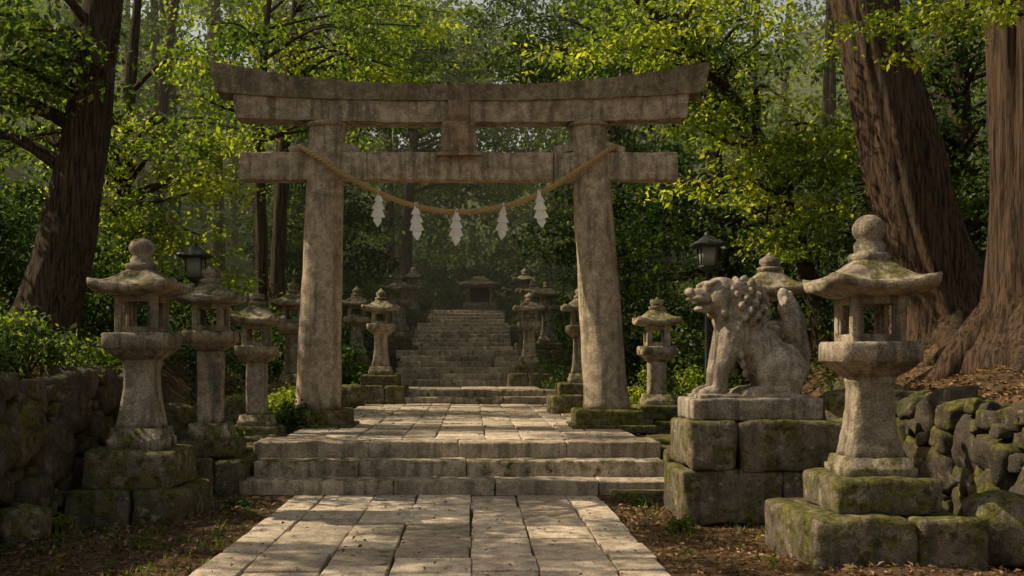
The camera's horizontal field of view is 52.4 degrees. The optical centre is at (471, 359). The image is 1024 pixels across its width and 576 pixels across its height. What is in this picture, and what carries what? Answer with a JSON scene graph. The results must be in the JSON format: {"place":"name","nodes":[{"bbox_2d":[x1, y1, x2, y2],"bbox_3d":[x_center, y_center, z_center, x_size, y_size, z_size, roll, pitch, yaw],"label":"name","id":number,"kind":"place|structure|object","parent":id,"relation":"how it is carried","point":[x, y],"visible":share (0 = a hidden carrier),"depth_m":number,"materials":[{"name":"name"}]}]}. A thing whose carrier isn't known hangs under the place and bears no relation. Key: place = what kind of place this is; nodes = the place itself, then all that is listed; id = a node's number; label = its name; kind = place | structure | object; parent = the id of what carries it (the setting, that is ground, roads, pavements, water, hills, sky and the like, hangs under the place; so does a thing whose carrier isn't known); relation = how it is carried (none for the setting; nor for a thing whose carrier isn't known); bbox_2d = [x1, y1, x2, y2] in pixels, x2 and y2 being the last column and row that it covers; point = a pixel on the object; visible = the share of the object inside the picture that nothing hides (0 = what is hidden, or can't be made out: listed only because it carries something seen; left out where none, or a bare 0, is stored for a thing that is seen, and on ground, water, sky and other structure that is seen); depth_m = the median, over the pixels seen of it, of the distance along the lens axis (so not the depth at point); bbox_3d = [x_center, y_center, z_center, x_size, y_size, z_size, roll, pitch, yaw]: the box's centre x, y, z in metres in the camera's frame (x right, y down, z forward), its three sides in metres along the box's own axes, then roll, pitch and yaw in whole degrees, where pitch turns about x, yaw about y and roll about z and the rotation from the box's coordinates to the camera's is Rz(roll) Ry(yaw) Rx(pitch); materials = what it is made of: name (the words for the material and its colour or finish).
{"place":"outdoors","nodes":[
{"label":"outdoors","id":0,"kind":"place"},
{"bbox_2d":[287,403,642,442],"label":"stone path","id":1,"kind":"structure","parent":0,"point":[539,422],"depth_m":16.21,"materials":[{"name":"stone"}]},
{"bbox_2d":[305,406,611,437],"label":"fallen leaves","id":2,"kind":"object","parent":1,"relation":"on","point":[458,420],"visible":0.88,"depth_m":17.22,"materials":[{"name":"brown plant"}]},
{"bbox_2d":[123,0,825,151],"label":"sky","id":3,"kind":"structure","parent":0,"point":[813,3],"materials":[{"name":"white"}]},
{"bbox_2d":[0,0,1023,575],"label":"ground terrain","id":4,"kind":"structure","parent":0,"point":[178,376],"depth_m":11.96,"materials":[{"name":"brown soil"}]},
{"bbox_2d":[0,341,25,375],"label":"shrub","id":5,"kind":"object","parent":4,"relation":"on","point":[3,360],"visible":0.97,"depth_m":9.65,"materials":[{"name":"green plant"}]},
{"bbox_2d":[0,125,43,259],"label":"broadleaf tree","id":6,"kind":"object","parent":4,"relation":"on","point":[14,189],"visible":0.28,"depth_m":17.78,"materials":[{"name":"green plant"}]},
{"bbox_2d":[0,498,54,542],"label":"boulder","id":7,"kind":"object","parent":4,"relation":"on","point":[32,518],"visible":0.71,"depth_m":9.18,"materials":[{"name":"stone"}]},
{"bbox_2d":[0,308,90,377],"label":"shrub","id":8,"kind":"object","parent":4,"relation":"on","point":[44,349],"visible":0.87,"depth_m":10.92,"materials":[{"name":"green plant"}]},
{"bbox_2d":[0,303,92,371],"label":"shrub","id":9,"kind":"object","parent":4,"relation":"on","point":[28,319],"visible":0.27,"depth_m":11.95,"materials":[{"name":"green plant"}]},
{"bbox_2d":[53,512,74,532],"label":"shrub","id":10,"kind":"object","parent":4,"relation":"on","point":[63,520],"visible":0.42,"depth_m":9.90,"materials":[{"name":"green plant"}]},
{"bbox_2d":[35,329,121,395],"bbox_3d":[-4.383,0.157,12.312,1.468,1.042,1.306,0,0,-41],"label":"shrub","id":11,"kind":"object","parent":4,"relation":"on","point":[86,357],"visible":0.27,"depth_m":12.03,"materials":[{"name":"green plant"}]},
{"bbox_2d":[0,0,165,363],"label":"broadleaf tree","id":12,"kind":"object","parent":4,"relation":"on","point":[56,274],"visible":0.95,"depth_m":12.74,"materials":[{"name":"brown plant"}]},
{"bbox_2d":[0,362,171,540],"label":"stone retaining wall","id":13,"kind":"structure","parent":4,"relation":"on","point":[56,422],"depth_m":10.16,"materials":[{"name":"stone"}]},
{"bbox_2d":[3,304,171,397],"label":"fallen leaves","id":14,"kind":"object","parent":4,"relation":"on","point":[58,363],"visible":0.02,"depth_m":12.32,"materials":[{"name":"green plant"}]},
{"bbox_2d":[63,238,213,528],"bbox_3d":[-3.435,0.242,10.860,1.234,3.029,1.267,0,0,0],"label":"stone lantern","id":15,"kind":"object","parent":4,"relation":"on","point":[142,466],"visible":0.94,"depth_m":10.54,"materials":[{"name":"stone"}]},
{"bbox_2d":[25,0,292,313],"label":"maple tree","id":16,"kind":"object","parent":4,"relation":"on","point":[128,196],"visible":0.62,"depth_m":20.23,"materials":[{"name":"green plant"}]},
{"bbox_2d":[163,399,196,440],"bbox_3d":[-3.964,1.012,13.586,0.666,0.991,0.699,0,0,-38],"label":"boulder","id":17,"kind":"object","parent":4,"relation":"on","point":[178,412],"visible":0.16,"depth_m":13.40,"materials":[{"name":"stone"}]},
{"bbox_2d":[176,242,214,400],"bbox_3d":[-5.050,-0.652,19.000,0.600,2.995,0.600,0,0,0],"label":"lamp post","id":18,"kind":"object","parent":4,"relation":"on","point":[195,256],"visible":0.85,"depth_m":18.87,"materials":[{"name":"brown metal"}]},
{"bbox_2d":[183,413,245,438],"bbox_3d":[-3.536,1.100,13.629,0.920,0.900,1.173,0,0,-44],"label":"shrub","id":19,"kind":"object","parent":4,"relation":"on","point":[238,434],"visible":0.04,"depth_m":13.63,"materials":[{"name":"green plant"}]},
{"bbox_2d":[175,264,254,494],"bbox_3d":[-3.157,0.281,12.592,0.994,2.885,1.042,0,0,0],"label":"stone lantern","id":20,"kind":"object","parent":4,"relation":"on","point":[226,461],"visible":0.83,"depth_m":12.38,"materials":[{"name":"stone"}]},
{"bbox_2d":[225,392,245,426],"bbox_3d":[-3.711,0.895,15.690,0.776,0.813,0.647,0,0,40],"label":"boulder","id":21,"kind":"object","parent":4,"relation":"on","point":[235,405],"visible":0.23,"depth_m":15.45,"materials":[{"name":"stone"}]},
{"bbox_2d":[223,495,256,508],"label":"shrub","id":22,"kind":"object","parent":4,"relation":"on","point":[242,502],"visible":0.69,"depth_m":11.48,"materials":[{"name":"green plant"}]},
{"bbox_2d":[230,291,285,436],"bbox_3d":[-3.000,0.283,14.504,0.928,2.486,0.965,0,0,0],"label":"stone lantern","id":23,"kind":"object","parent":4,"relation":"on","point":[256,356],"visible":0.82,"depth_m":14.34,"materials":[{"name":"stone"}]},
{"bbox_2d":[268,381,294,413],"bbox_3d":[-3.012,0.916,16.590,1.321,1.153,1.157,0,0,0],"label":"shrub","id":24,"kind":"object","parent":4,"relation":"on","point":[278,397],"visible":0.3,"depth_m":16.64,"materials":[{"name":"green plant"}]},
{"bbox_2d":[156,0,411,383],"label":"broadleaf tree","id":25,"kind":"object","parent":4,"relation":"on","point":[234,38],"visible":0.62,"depth_m":23.61,"materials":[{"name":"green plant"}]},
{"bbox_2d":[268,279,299,398],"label":"stone lantern","id":26,"kind":"object","parent":4,"relation":"on","point":[288,302],"visible":0.41,"depth_m":19.31,"materials":[{"name":"stone"}]},
{"bbox_2d":[268,396,323,434],"bbox_3d":[-2.609,0.858,15.578,1.067,0.683,0.936,0,0,0],"label":"shrub","id":27,"kind":"object","parent":4,"relation":"on","point":[288,420],"visible":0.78,"depth_m":15.41,"materials":[{"name":"green plant"}]},
{"bbox_2d":[224,7,461,316],"bbox_3d":[-3.606,-5.423,31.035,5.926,10.448,7.731,0,0,32],"label":"broadleaf tree","id":28,"kind":"object","parent":4,"relation":"on","point":[416,59],"visible":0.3,"depth_m":30.49,"materials":[{"name":"green plant"}]},
{"bbox_2d":[341,385,349,406],"bbox_3d":[-2.909,0.843,21.587,0.776,0.717,0.647,0,0,0],"label":"boulder","id":29,"kind":"object","parent":4,"relation":"on","point":[345,398],"visible":0.22,"depth_m":21.43,"materials":[{"name":"stone"}]},
{"bbox_2d":[193,0,506,377],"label":"broadleaf tree","id":30,"kind":"object","parent":4,"relation":"on","point":[277,265],"visible":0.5,"depth_m":25.88,"materials":[{"name":"green plant"}]},
{"bbox_2d":[341,382,366,407],"bbox_3d":[-2.712,0.842,23.004,0.750,0.717,0.628,0,0,-25],"label":"boulder","id":31,"kind":"object","parent":4,"relation":"on","point":[357,394],"visible":0.35,"depth_m":22.82,"materials":[{"name":"stone"}]},
{"bbox_2d":[341,358,370,383],"bbox_3d":[-2.788,0.533,25.855,1.522,1.182,1.395,0,0,-30],"label":"shrub","id":32,"kind":"object","parent":4,"relation":"on","point":[361,367],"visible":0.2,"depth_m":25.52,"materials":[{"name":"green plant"}]},
{"bbox_2d":[341,286,373,375],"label":"stone lantern","id":33,"kind":"object","parent":4,"relation":"on","point":[356,300],"visible":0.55,"depth_m":27.78,"materials":[{"name":"stone"}]},
{"bbox_2d":[359,288,408,404],"bbox_3d":[-2.148,-0.186,24.606,1.271,3.028,1.331,0,0,0],"label":"stone lantern","id":34,"kind":"object","parent":4,"relation":"on","point":[380,380],"visible":0.81,"depth_m":24.28,"materials":[{"name":"stone"}]},
{"bbox_2d":[381,274,417,364],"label":"stone lantern","id":35,"kind":"object","parent":4,"relation":"on","point":[398,339],"visible":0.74,"depth_m":31.70,"materials":[{"name":"stone"}]},
{"bbox_2d":[394,275,416,337],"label":"stone lantern","id":36,"kind":"object","parent":4,"relation":"on","point":[409,333],"visible":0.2,"depth_m":36.28,"materials":[{"name":"stone"}]},
{"bbox_2d":[402,266,429,334],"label":"stone lantern","id":37,"kind":"object","parent":4,"relation":"on","point":[417,314],"visible":0.63,"depth_m":40.71,"materials":[{"name":"stone"}]},
{"bbox_2d":[188,495,669,575],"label":"stone path","id":38,"kind":"structure","parent":4,"relation":"on","point":[574,552],"depth_m":9.04,"materials":[{"name":"stone"}]},
{"bbox_2d":[211,493,636,575],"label":"fallen leaves","id":39,"kind":"object","parent":38,"relation":"on","point":[360,545],"visible":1,"depth_m":9.33,"materials":[{"name":"brown plant"}]},
{"bbox_2d":[325,6,546,308],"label":"broadleaf tree","id":40,"kind":"object","parent":4,"relation":"on","point":[410,191],"visible":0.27,"depth_m":44.81,"materials":[{"name":"green plant"}]},
{"bbox_2d":[240,436,665,495],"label":"stone stairs","id":41,"kind":"structure","parent":4,"relation":"on","point":[417,466],"depth_m":12.53,"materials":[{"name":"stone"}]},
{"bbox_2d":[243,433,673,501],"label":"stone kerb","id":42,"kind":"structure","parent":4,"relation":"on","point":[621,495],"depth_m":12.65,"materials":[{"name":"grey stone"}]},
{"bbox_2d":[396,350,521,386],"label":"stone stairs","id":43,"kind":"structure","parent":4,"relation":"on","point":[422,368],"depth_m":29.24,"materials":[{"name":"stone"}]},
{"bbox_2d":[208,61,710,433],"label":"stone torii gate","id":44,"kind":"structure","parent":4,"relation":"on","point":[327,113],"depth_m":15.77,"materials":[{"name":"stone"}]},
{"bbox_2d":[298,142,616,217],"bbox_3d":[-0.253,-2.761,15.932,5.002,1.252,0.936,0,0,0],"label":"shimenawa rope","id":45,"kind":"object","parent":44,"relation":"attached to","point":[482,210],"visible":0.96,"depth_m":15.72,"materials":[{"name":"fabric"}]},
{"bbox_2d":[371,189,384,226],"bbox_3d":[-1.426,-2.297,15.704,0.234,0.570,0.065,0,0,-29],"label":"paper shide streamer","id":46,"kind":"object","parent":45,"relation":"hanging from","point":[377,213],"visible":1,"depth_m":15.71,"materials":[{"name":"white paper"}]},
{"bbox_2d":[410,203,423,239],"bbox_3d":[-0.832,-2.100,15.739,0.231,0.570,0.064,0,0,10],"label":"paper shide streamer","id":47,"kind":"object","parent":45,"relation":"hanging from","point":[416,228],"visible":1,"depth_m":15.74,"materials":[{"name":"white paper"}]},
{"bbox_2d":[449,208,462,245],"bbox_3d":[-0.241,-2.015,15.761,0.231,0.570,0.060,0,0,-15],"label":"paper shide streamer","id":48,"kind":"object","parent":45,"relation":"hanging from","point":[456,234],"visible":1,"depth_m":15.76,"materials":[{"name":"white paper"}]},
{"bbox_2d":[495,203,508,239],"bbox_3d":[0.455,-2.098,15.736,0.232,0.570,0.067,0,0,-30],"label":"paper shide streamer","id":49,"kind":"object","parent":45,"relation":"hanging from","point":[502,227],"visible":1,"depth_m":15.74,"materials":[{"name":"white paper"}]},
{"bbox_2d":[533,190,547,227],"bbox_3d":[1.045,-2.285,15.701,0.234,0.570,0.064,0,0,14],"label":"paper shide streamer","id":50,"kind":"object","parent":45,"relation":"hanging from","point":[540,208],"visible":1,"depth_m":15.70,"materials":[{"name":"white paper"}]},
{"bbox_2d":[413,323,512,349],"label":"stone stairs","id":51,"kind":"structure","parent":4,"relation":"on","point":[463,336],"depth_m":36.30,"materials":[{"name":"stone"}]},
{"bbox_2d":[428,310,504,323],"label":"stone stairs","id":52,"kind":"structure","parent":4,"relation":"on","point":[466,316],"depth_m":43.01,"materials":[{"name":"stone"}]},
{"bbox_2d":[384,388,554,404],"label":"stone stairs","id":53,"kind":"structure","parent":4,"relation":"on","point":[474,396],"depth_m":24.54,"materials":[{"name":"stone"}]},
{"bbox_2d":[409,386,539,388],"bbox_3d":[-0.249,0.768,26.801,3.917,0.143,2.397,0,0,0],"label":"stone landing","id":54,"kind":"object","parent":4,"relation":"on","point":[471,387],"visible":0.4,"depth_m":26.68,"materials":[{"name":"stone"}]},
{"bbox_2d":[454,276,504,319],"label":"stone shrine","id":55,"kind":"object","parent":4,"relation":"on","point":[479,292],"visible":0.81,"depth_m":48.51,"materials":[{"name":"stone"}]},
{"bbox_2d":[0,491,970,575],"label":"grass tufts","id":56,"kind":"object","parent":4,"relation":"on","point":[77,528],"visible":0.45,"depth_m":9.18,"materials":[{"name":"green plant"}]},
{"bbox_2d":[0,0,989,319],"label":"forest","id":57,"kind":"object","parent":4,"relation":"on","point":[442,238],"depth_m":45.20,"materials":[{"name":"green plant"}]},
{"bbox_2d":[0,149,989,412],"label":"undergrowth foliage","id":58,"kind":"object","parent":4,"relation":"on","point":[680,361],"visible":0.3,"depth_m":21.52,"materials":[{"name":"green plant"}]},
{"bbox_2d":[0,357,1023,575],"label":"fallen leaves","id":59,"kind":"object","parent":4,"relation":"on","point":[127,536],"visible":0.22,"depth_m":8.88,"materials":[{"name":"brown plant"}]},
{"bbox_2d":[509,268,540,341],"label":"stone lantern","id":60,"kind":"object","parent":4,"relation":"on","point":[524,277],"visible":0.48,"depth_m":38.15,"materials":[{"name":"stone"}]},
{"bbox_2d":[515,279,541,349],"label":"stone lantern","id":61,"kind":"object","parent":4,"relation":"on","point":[533,285],"visible":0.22,"depth_m":34.22,"materials":[{"name":"stone"}]},
{"bbox_2d":[506,292,553,388],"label":"stone lantern","id":62,"kind":"object","parent":4,"relation":"on","point":[523,374],"visible":0.88,"depth_m":27.88,"materials":[{"name":"stone"}]},
{"bbox_2d":[530,353,570,388],"bbox_3d":[2.457,0.481,25.809,1.947,1.303,1.820,0,0,0],"label":"shrub","id":63,"kind":"object","parent":4,"relation":"on","point":[557,375],"visible":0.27,"depth_m":25.99,"materials":[{"name":"green plant"}]},
{"bbox_2d":[532,279,569,360],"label":"stone lantern","id":64,"kind":"object","parent":4,"relation":"on","point":[548,344],"visible":0.76,"depth_m":30.68,"materials":[{"name":"stone"}]},
{"bbox_2d":[546,288,582,413],"bbox_3d":[2.100,-0.037,20.209,1.275,2.828,1.291,0,0,0],"label":"stone lantern","id":65,"kind":"object","parent":4,"relation":"on","point":[566,397],"visible":0.38,"depth_m":19.92,"materials":[{"name":"stone"}]},
{"bbox_2d":[450,0,736,383],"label":"broadleaf tree","id":66,"kind":"object","parent":4,"relation":"on","point":[566,253],"visible":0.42,"depth_m":27.56,"materials":[{"name":"green plant"}]},
{"bbox_2d":[624,492,656,507],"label":"shrub","id":67,"kind":"object","parent":4,"relation":"on","point":[636,500],"visible":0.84,"depth_m":11.58,"materials":[{"name":"green plant"}]},
{"bbox_2d":[631,297,682,431],"bbox_3d":[2.949,0.213,16.602,0.951,2.422,1.024,0,0,0],"label":"stone lantern","id":68,"kind":"object","parent":4,"relation":"on","point":[657,406],"visible":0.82,"depth_m":16.38,"materials":[{"name":"stone"}]},
{"bbox_2d":[627,363,705,406],"bbox_3d":[3.494,0.723,19.000,1.710,1.399,1.250,0,0,22],"label":"shrub","id":69,"kind":"object","parent":4,"relation":"on","point":[633,395],"visible":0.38,"depth_m":19.03,"materials":[{"name":"green plant"}]},
{"bbox_2d":[667,383,688,403],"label":"shrub","id":70,"kind":"object","parent":4,"relation":"on","point":[678,391],"visible":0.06,"depth_m":17.91,"materials":[{"name":"green plant"}]},
{"bbox_2d":[665,509,698,532],"bbox_3d":[1.995,1.552,9.892,0.352,0.266,0.317,0,0,-34],"label":"shrub","id":71,"kind":"object","parent":4,"relation":"on","point":[680,524],"visible":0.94,"depth_m":9.87,"materials":[{"name":"green plant"}]},
{"bbox_2d":[513,0,868,365],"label":"maple tree","id":72,"kind":"object","parent":4,"relation":"on","point":[777,162],"visible":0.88,"depth_m":18.71,"materials":[{"name":"green plant"}]},
{"bbox_2d":[547,0,857,385],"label":"broadleaf tree","id":73,"kind":"object","parent":4,"relation":"on","point":[721,227],"visible":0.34,"depth_m":22.40,"materials":[{"name":"green plant"}]},
{"bbox_2d":[689,231,725,382],"bbox_3d":[4.300,-0.528,19.000,0.600,3.645,0.600,0,0,0],"label":"lamp post","id":74,"kind":"object","parent":4,"relation":"on","point":[707,245],"visible":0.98,"depth_m":18.87,"materials":[{"name":"brown metal"}]},
{"bbox_2d":[727,385,737,392],"bbox_3d":[4.011,0.792,15.882,0.868,0.810,0.662,0,0,-41],"label":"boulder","id":75,"kind":"object","parent":4,"relation":"on","point":[729,388],"visible":0.06,"depth_m":15.73,"materials":[{"name":"stone"}]},
{"bbox_2d":[664,396,842,526],"bbox_3d":[2.888,1.010,10.680,1.704,1.279,1.076,0,0,0],"label":"statue pedestal","id":76,"kind":"object","parent":4,"relation":"on","point":[739,461],"visible":0.74,"depth_m":10.18,"materials":[{"name":"stone"}]},
{"bbox_2d":[685,275,814,397],"bbox_3d":[2.819,-0.226,10.660,1.306,1.282,0.623,0,0,0],"label":"komainu lion dog statue","id":77,"kind":"object","parent":76,"relation":"on","point":[772,364],"visible":0.9,"depth_m":10.46,"materials":[{"name":"stone"}]},
{"bbox_2d":[747,252,809,343],"bbox_3d":[3.714,0.087,13.004,1.036,2.871,1.058,0,0,0],"label":"stone lantern","id":78,"kind":"object","parent":4,"relation":"on","point":[771,277],"visible":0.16,"depth_m":12.78,"materials":[{"name":"stone"}]},
{"bbox_2d":[809,372,839,392],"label":"shrub","id":79,"kind":"object","parent":4,"relation":"on","point":[831,386],"visible":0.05,"depth_m":16.04,"materials":[{"name":"green plant"}]},
{"bbox_2d":[816,387,845,418],"bbox_3d":[4.681,0.969,12.894,0.926,1.261,1.004,0,0,0],"label":"boulder","id":80,"kind":"object","parent":4,"relation":"on","point":[833,403],"visible":0.08,"depth_m":12.61,"materials":[{"name":"stone"}]},
{"bbox_2d":[829,415,842,420],"bbox_3d":[4.327,1.167,11.885,0.812,1.086,0.892,0,0,0],"label":"boulder","id":81,"kind":"object","parent":4,"relation":"on","point":[838,418],"visible":0.02,"depth_m":11.78,"materials":[{"name":"stone"}]},
{"bbox_2d":[713,0,1023,73],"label":"maple tree","id":82,"kind":"object","parent":4,"relation":"on","point":[987,13],"visible":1,"depth_m":12.31,"materials":[{"name":"green plant"}]},
{"bbox_2d":[836,379,903,387],"bbox_3d":[5.623,0.652,14.714,0.770,0.908,0.954,0,0,-43],"label":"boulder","id":83,"kind":"object","parent":4,"relation":"on","point":[898,382],"visible":0.06,"depth_m":14.48,"materials":[{"name":"stone"}]},
{"bbox_2d":[765,214,988,570],"bbox_3d":[3.332,0.272,8.728,1.412,2.981,1.429,0,0,0],"label":"stone lantern","id":84,"kind":"object","parent":4,"relation":"on","point":[871,494],"visible":0.98,"depth_m":8.40,"materials":[{"name":"stone"}]},
{"bbox_2d":[799,0,989,275],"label":"broadleaf tree","id":85,"kind":"object","parent":4,"relation":"on","point":[954,77],"visible":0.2,"depth_m":21.35,"materials":[{"name":"green plant"}]},
{"bbox_2d":[829,0,983,350],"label":"cedar tree","id":86,"kind":"object","parent":4,"relation":"on","point":[913,204],"visible":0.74,"depth_m":16.47,"materials":[{"name":"brown plant"}]},
{"bbox_2d":[803,341,1023,399],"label":"fallen leaves","id":87,"kind":"object","parent":4,"relation":"on","point":[1018,391],"visible":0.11,"depth_m":12.39,"materials":[{"name":"brown plant"}]},
{"bbox_2d":[834,380,1023,511],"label":"stone retaining wall","id":88,"kind":"structure","parent":4,"relation":"on","point":[959,439],"depth_m":10.59,"materials":[{"name":"stone"}]},
{"bbox_2d":[916,0,1023,381],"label":"cedar tree","id":89,"kind":"object","parent":4,"relation":"on","point":[990,332],"visible":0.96,"depth_m":13.74,"materials":[{"name":"brown plant"}]},
{"bbox_2d":[962,487,1023,569],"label":"boulder","id":90,"kind":"object","parent":4,"relation":"on","point":[999,512],"visible":0.69,"depth_m":8.29,"materials":[{"name":"stone"}]}
]}

